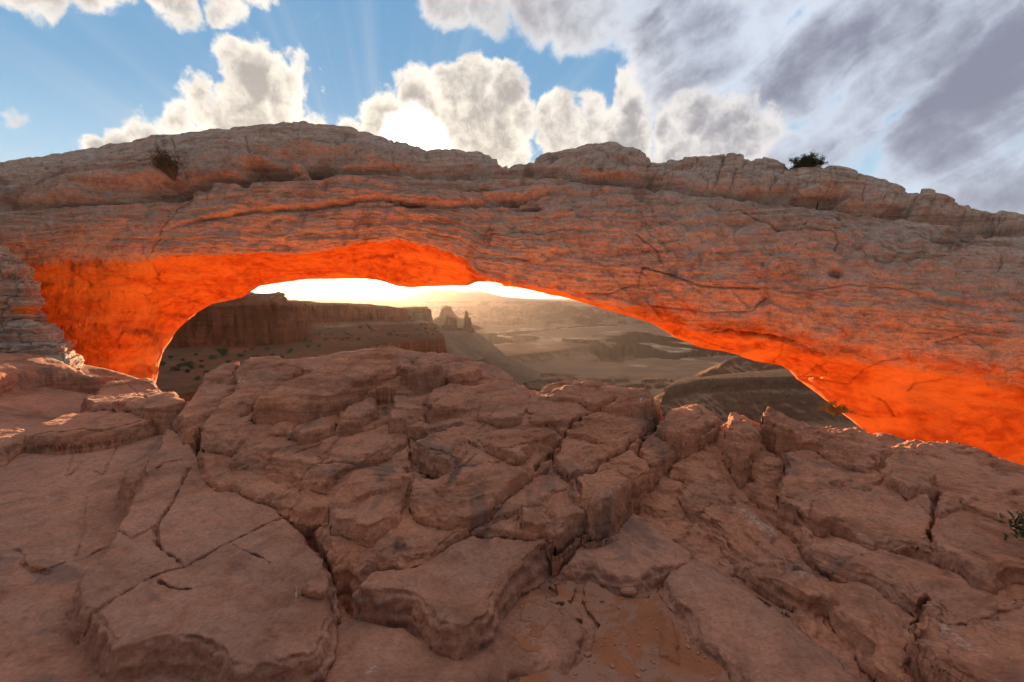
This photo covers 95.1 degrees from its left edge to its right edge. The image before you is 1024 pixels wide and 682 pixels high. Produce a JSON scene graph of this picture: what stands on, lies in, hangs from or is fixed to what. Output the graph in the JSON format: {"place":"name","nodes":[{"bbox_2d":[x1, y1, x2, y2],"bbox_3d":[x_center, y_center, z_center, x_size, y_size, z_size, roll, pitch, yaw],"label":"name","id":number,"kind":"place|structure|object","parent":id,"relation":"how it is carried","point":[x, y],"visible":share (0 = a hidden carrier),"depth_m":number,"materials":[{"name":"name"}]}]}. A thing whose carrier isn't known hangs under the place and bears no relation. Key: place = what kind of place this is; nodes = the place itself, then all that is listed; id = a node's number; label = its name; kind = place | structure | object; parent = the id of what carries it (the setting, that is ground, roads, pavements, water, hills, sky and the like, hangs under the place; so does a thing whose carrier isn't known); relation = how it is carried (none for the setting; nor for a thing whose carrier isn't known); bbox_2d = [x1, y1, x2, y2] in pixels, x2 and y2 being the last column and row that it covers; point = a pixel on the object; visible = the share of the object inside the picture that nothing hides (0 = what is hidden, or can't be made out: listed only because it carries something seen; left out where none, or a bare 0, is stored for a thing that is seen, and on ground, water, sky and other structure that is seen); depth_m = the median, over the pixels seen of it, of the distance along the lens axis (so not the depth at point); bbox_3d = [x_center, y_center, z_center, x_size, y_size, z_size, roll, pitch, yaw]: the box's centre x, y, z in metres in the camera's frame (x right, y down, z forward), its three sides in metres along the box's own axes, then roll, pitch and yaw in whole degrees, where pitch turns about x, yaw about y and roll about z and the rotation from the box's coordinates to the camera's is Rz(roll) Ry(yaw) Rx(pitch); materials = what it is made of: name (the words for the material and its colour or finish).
{"place":"outdoors","nodes":[
{"label":"outdoors","id":0,"kind":"place"},
{"bbox_2d":[156,324,446,401],"bbox_3d":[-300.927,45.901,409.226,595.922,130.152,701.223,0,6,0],"label":"hill bench","id":1,"kind":"object","parent":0,"point":[183,384],"visible":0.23,"depth_m":210.32,"materials":[{"name":"brown stone"}]},
{"bbox_2d":[168,366,182,371],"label":"juniper shrub","id":2,"kind":"object","parent":1,"relation":"on","point":[174,368],"visible":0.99,"depth_m":143.89,"materials":[{"name":"green plant"}]},
{"bbox_2d":[183,361,194,365],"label":"juniper shrub","id":3,"kind":"object","parent":1,"relation":"on","point":[187,363],"visible":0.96,"depth_m":161.28,"materials":[{"name":"green plant"}]},
{"bbox_2d":[208,354,217,358],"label":"juniper shrub","id":4,"kind":"object","parent":1,"relation":"on","point":[212,356],"visible":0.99,"depth_m":178.88,"materials":[{"name":"green plant"}]},
{"bbox_2d":[214,346,228,355],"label":"juniper shrub","id":5,"kind":"object","parent":1,"relation":"on","point":[223,352],"visible":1,"depth_m":186.87,"materials":[{"name":"green plant"}]},
{"bbox_2d":[166,292,432,348],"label":"mesa","id":6,"kind":"structure","parent":1,"relation":"on","point":[256,319],"depth_m":223.87,"materials":[{"name":"brown stone"}]},
{"bbox_2d":[398,306,483,360],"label":"mesa","id":7,"kind":"structure","parent":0,"point":[455,345],"depth_m":883.49,"materials":[{"name":"brown stone"}]},
{"bbox_2d":[433,306,482,329],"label":"butte","id":8,"kind":"object","parent":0,"point":[440,320],"visible":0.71,"depth_m":1574.71,"materials":[{"name":"brown stone"}]},
{"bbox_2d":[387,289,572,300],"bbox_3d":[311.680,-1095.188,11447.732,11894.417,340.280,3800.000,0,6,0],"label":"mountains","id":9,"kind":"structure","parent":0,"point":[444,295],"depth_m":10507.45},
{"bbox_2d":[448,331,540,383],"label":"hill","id":10,"kind":"structure","parent":0,"point":[496,357],"depth_m":963.90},
{"bbox_2d":[441,314,461,330],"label":"rock spire","id":11,"kind":"object","parent":10,"relation":"on","point":[451,326],"visible":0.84,"depth_m":995.80,"materials":[{"name":"brown stone"}]},
{"bbox_2d":[462,311,474,332],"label":"rock spire","id":12,"kind":"object","parent":10,"relation":"on","point":[467,326],"visible":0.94,"depth_m":995.18,"materials":[{"name":"brown stone"}]},
{"bbox_2d":[0,346,1023,681],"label":"ground","id":13,"kind":"structure","parent":0,"point":[60,518],"depth_m":2.75,"materials":[{"name":"stone"}]},
{"bbox_2d":[0,245,84,369],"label":"rock wall","id":14,"kind":"structure","parent":13,"relation":"on","point":[25,327],"depth_m":7.92,"materials":[{"name":"stone"}]},
{"bbox_2d":[0,353,158,466],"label":"rock ledge","id":15,"kind":"object","parent":13,"relation":"on","point":[88,431],"visible":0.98,"depth_m":4.50,"materials":[{"name":"stone"}]},
{"bbox_2d":[80,378,185,434],"bbox_3d":[-4.774,0.913,5.814,0.958,0.932,4.098,-5,7,-41],"label":"boulder","id":16,"kind":"object","parent":13,"relation":"on","point":[146,398],"visible":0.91,"depth_m":4.93,"materials":[{"name":"stone"}]},
{"bbox_2d":[117,468,148,517],"bbox_3d":[-2.779,1.244,3.453,0.190,0.585,0.360,-5,7,-41],"label":"rock block","id":17,"kind":"object","parent":13,"relation":"on","point":[132,480],"visible":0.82,"depth_m":3.37,"materials":[{"name":"stone"}]},
{"bbox_2d":[65,421,341,681],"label":"rock slab","id":18,"kind":"object","parent":13,"relation":"on","point":[192,575],"visible":1,"depth_m":2.48,"materials":[{"name":"stone"}]},
{"bbox_2d":[24,561,730,681],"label":"sand","id":19,"kind":"structure","parent":13,"relation":"on","point":[669,656],"depth_m":2.42,"materials":[{"name":"brown sand"}]},
{"bbox_2d":[514,587,715,681],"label":"gravel","id":20,"kind":"structure","parent":19,"relation":"on","point":[589,654],"depth_m":2.31,"materials":[{"name":"brown gravel"}]},
{"bbox_2d":[177,349,720,616],"bbox_3d":[-0.709,0.938,3.989,5.366,1.517,2.998,0,6,0],"label":"rock outcrop","id":21,"kind":"object","parent":13,"relation":"on","point":[350,464],"visible":0.96,"depth_m":3.77,"materials":[{"name":"stone"}]},
{"bbox_2d":[351,536,550,660],"bbox_3d":[-0.317,1.548,2.777,0.808,0.554,0.989,3,6,29],"label":"rock slab","id":22,"kind":"object","parent":13,"relation":"on","point":[456,601],"visible":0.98,"depth_m":2.54,"materials":[{"name":"stone"}]},
{"bbox_2d":[0,121,1023,464],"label":"natural arch","id":23,"kind":"structure","parent":13,"relation":"on","point":[884,305],"depth_m":9.26,"materials":[{"name":"stone"}]},
{"bbox_2d":[146,142,178,180],"bbox_3d":[-7.403,-3.793,9.970,0.573,0.749,0.479,0,6,0],"label":"bush","id":24,"kind":"object","parent":23,"relation":"on","point":[166,166],"visible":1,"depth_m":9.90,"materials":[{"name":"brown plant"}]},
{"bbox_2d":[789,149,828,168],"bbox_3d":[5.772,-3.446,9.038,0.709,0.384,0.665,0,6,0],"label":"bush","id":25,"kind":"object","parent":23,"relation":"on","point":[811,160],"visible":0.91,"depth_m":8.99,"materials":[{"name":"green plant"}]},
{"bbox_2d":[554,514,692,598],"bbox_3d":[0.778,1.568,3.062,0.919,0.503,0.561,-5,7,-42],"label":"rock slab","id":26,"kind":"object","parent":13,"relation":"on","point":[644,558],"visible":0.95,"depth_m":2.98,"materials":[{"name":"stone"}]},
{"bbox_2d":[619,587,636,595],"bbox_3d":[0.694,1.494,2.815,0.109,0.027,0.093,0,6,0],"label":"stone","id":27,"kind":"object","parent":26,"relation":"on","point":[629,591],"visible":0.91,"depth_m":2.79,"materials":[{"name":"stone"}]},
{"bbox_2d":[662,557,857,681],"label":"rock slab","id":28,"kind":"object","parent":13,"relation":"on","point":[738,633],"visible":0.98,"depth_m":2.39,"materials":[{"name":"stone"}]},
{"bbox_2d":[632,407,1023,681],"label":"rock ridge","id":29,"kind":"object","parent":13,"relation":"on","point":[860,554],"visible":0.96,"depth_m":3.00,"materials":[{"name":"stone"}]},
{"bbox_2d":[999,503,1023,540],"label":"bush","id":30,"kind":"object","parent":29,"relation":"on","point":[1020,520],"visible":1,"depth_m":2.64,"materials":[{"name":"green plant"}]},
{"bbox_2d":[815,400,856,414],"bbox_3d":[4.507,0.934,6.520,0.419,0.211,0.359,0,6,0],"label":"bush","id":31,"kind":"object","parent":13,"relation":"on","point":[829,408],"visible":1,"depth_m":6.49,"materials":[{"name":"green plant"}]},
{"bbox_2d":[0,0,1023,298],"label":"sky","id":32,"kind":"structure","parent":0,"point":[915,95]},
{"bbox_2d":[288,299,861,428],"bbox_3d":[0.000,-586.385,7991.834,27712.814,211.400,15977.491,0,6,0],"label":"terrain","id":33,"kind":"structure","parent":0,"point":[553,341],"depth_m":1570.32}
]}

